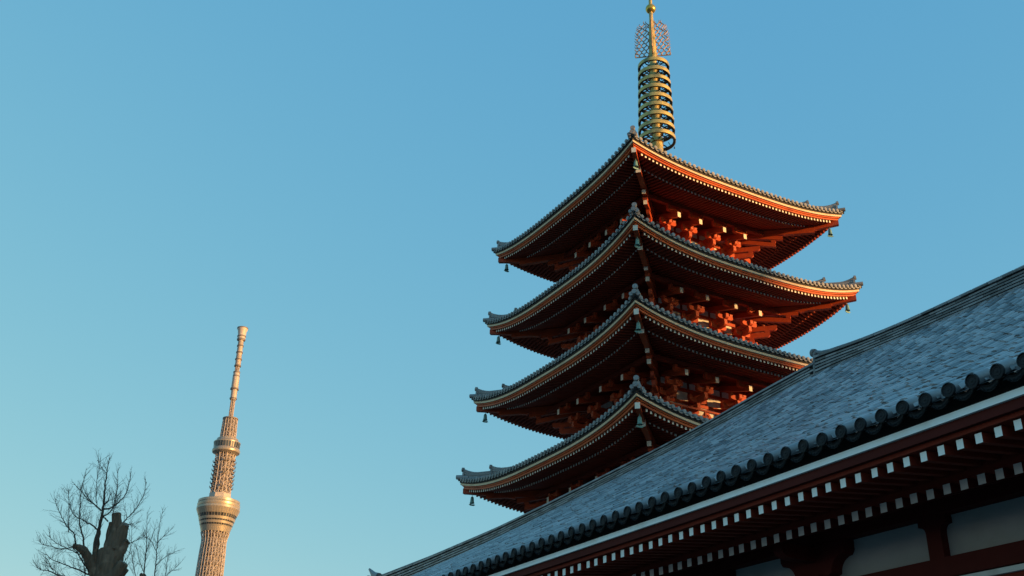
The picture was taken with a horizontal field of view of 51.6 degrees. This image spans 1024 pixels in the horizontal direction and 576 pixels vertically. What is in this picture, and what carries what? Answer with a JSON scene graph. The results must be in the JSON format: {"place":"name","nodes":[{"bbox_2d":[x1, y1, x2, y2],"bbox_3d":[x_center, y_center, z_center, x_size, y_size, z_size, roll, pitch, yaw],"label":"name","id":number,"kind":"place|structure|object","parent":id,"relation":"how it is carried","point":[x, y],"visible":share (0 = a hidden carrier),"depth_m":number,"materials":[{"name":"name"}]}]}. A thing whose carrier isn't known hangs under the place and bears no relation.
{"place":"outdoors","nodes":[
{"label":"outdoors","id":0,"kind":"place"},
{"bbox_2d":[0,0,1023,575],"label":"sky","id":1,"kind":"structure","parent":0,"point":[335,182],"materials":[{"name":"blue"}]},
{"bbox_2d":[368,265,1023,575],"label":"temple hall","id":2,"kind":"structure","parent":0,"point":[896,449],"depth_m":14.61,"materials":[{"name":"tile"}]},
{"label":"ground","id":3,"kind":"structure","parent":0,"visible":0},
{"bbox_2d":[32,448,151,575],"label":"bare tree","id":4,"kind":"object","parent":3,"relation":"on","point":[107,559],"visible":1,"depth_m":27.77,"materials":[{"name":"brown plant"}]},
{"bbox_2d":[127,507,182,575],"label":"bare tree","id":5,"kind":"object","parent":3,"relation":"on","point":[144,567],"visible":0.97,"depth_m":33.79,"materials":[{"name":"brown plant"}]},
{"bbox_2d":[195,326,247,575],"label":"broadcast tower","id":6,"kind":"structure","parent":3,"relation":"on","point":[218,509],"depth_m":1427.74,"materials":[{"name":"white metal"}]},
{"bbox_2d":[456,0,862,513],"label":"pagoda","id":7,"kind":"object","parent":3,"relation":"on","point":[708,298],"visible":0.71,"depth_m":55.96,"materials":[{"name":"wood"}]},
{"bbox_2d":[469,495,474,505],"bbox_3d":[-2.194,11.678,58.213,0.268,0.620,0.302,-10,-29,22],"label":"wind bell","id":8,"kind":"object","parent":7,"relation":"hanging from","point":[471,501],"visible":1,"depth_m":58.13,"materials":[{"name":"green metal"}]},
{"bbox_2d":[482,412,487,422],"bbox_3d":[-1.521,7.357,60.184,0.268,0.620,0.302,-14,-30,28],"label":"wind bell","id":9,"kind":"object","parent":7,"relation":"hanging from","point":[485,418],"visible":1,"depth_m":60.11,"materials":[{"name":"green metal"}]},
{"bbox_2d":[496,335,500,344],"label":"wind bell","id":10,"kind":"object","parent":7,"relation":"hanging from","point":[498,342],"visible":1,"depth_m":62.05,"materials":[{"name":"green metal"}]},
{"bbox_2d":[633,159,637,169],"bbox_3d":[6.278,-6.295,53.698,0.268,0.620,0.302,-7,-28,17],"label":"wind bell","id":11,"kind":"object","parent":7,"relation":"hanging from","point":[635,166],"visible":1,"depth_m":53.61,"materials":[{"name":"green metal"}]},
{"bbox_2d":[635,237,640,247],"bbox_3d":[6.076,-2.219,51.255,0.268,0.620,0.302,-9,-28,20],"label":"wind bell","id":12,"kind":"object","parent":7,"relation":"hanging from","point":[637,243],"visible":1,"depth_m":51.17,"materials":[{"name":"green metal"}]},
{"bbox_2d":[635,320,642,332],"bbox_3d":[5.804,1.760,48.578,0.302,0.620,0.268,21,-33,-35],"label":"wind bell","id":13,"kind":"object","parent":7,"relation":"hanging from","point":[638,328],"visible":1,"depth_m":48.49,"materials":[{"name":"green metal"}]},
{"bbox_2d":[636,414,643,427],"bbox_3d":[5.547,5.764,45.949,0.268,0.620,0.302,-17,-32,32],"label":"wind bell","id":14,"kind":"object","parent":7,"relation":"hanging from","point":[639,421],"visible":1,"depth_m":45.85,"materials":[{"name":"green metal"}]},
{"bbox_2d":[828,227,833,236],"bbox_3d":[17.885,-3.139,59.502,0.268,0.620,0.302,-21,-34,37],"label":"wind bell","id":15,"kind":"object","parent":7,"relation":"hanging from","point":[830,234],"visible":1,"depth_m":59.41,"materials":[{"name":"green metal"}]},
{"bbox_2d":[845,302,850,312],"bbox_3d":[18.159,1.066,57.297,0.268,0.620,0.302,-9,-28,19],"label":"wind bell","id":16,"kind":"object","parent":7,"relation":"hanging from","point":[847,309],"visible":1,"depth_m":57.22,"materials":[{"name":"green metal"}]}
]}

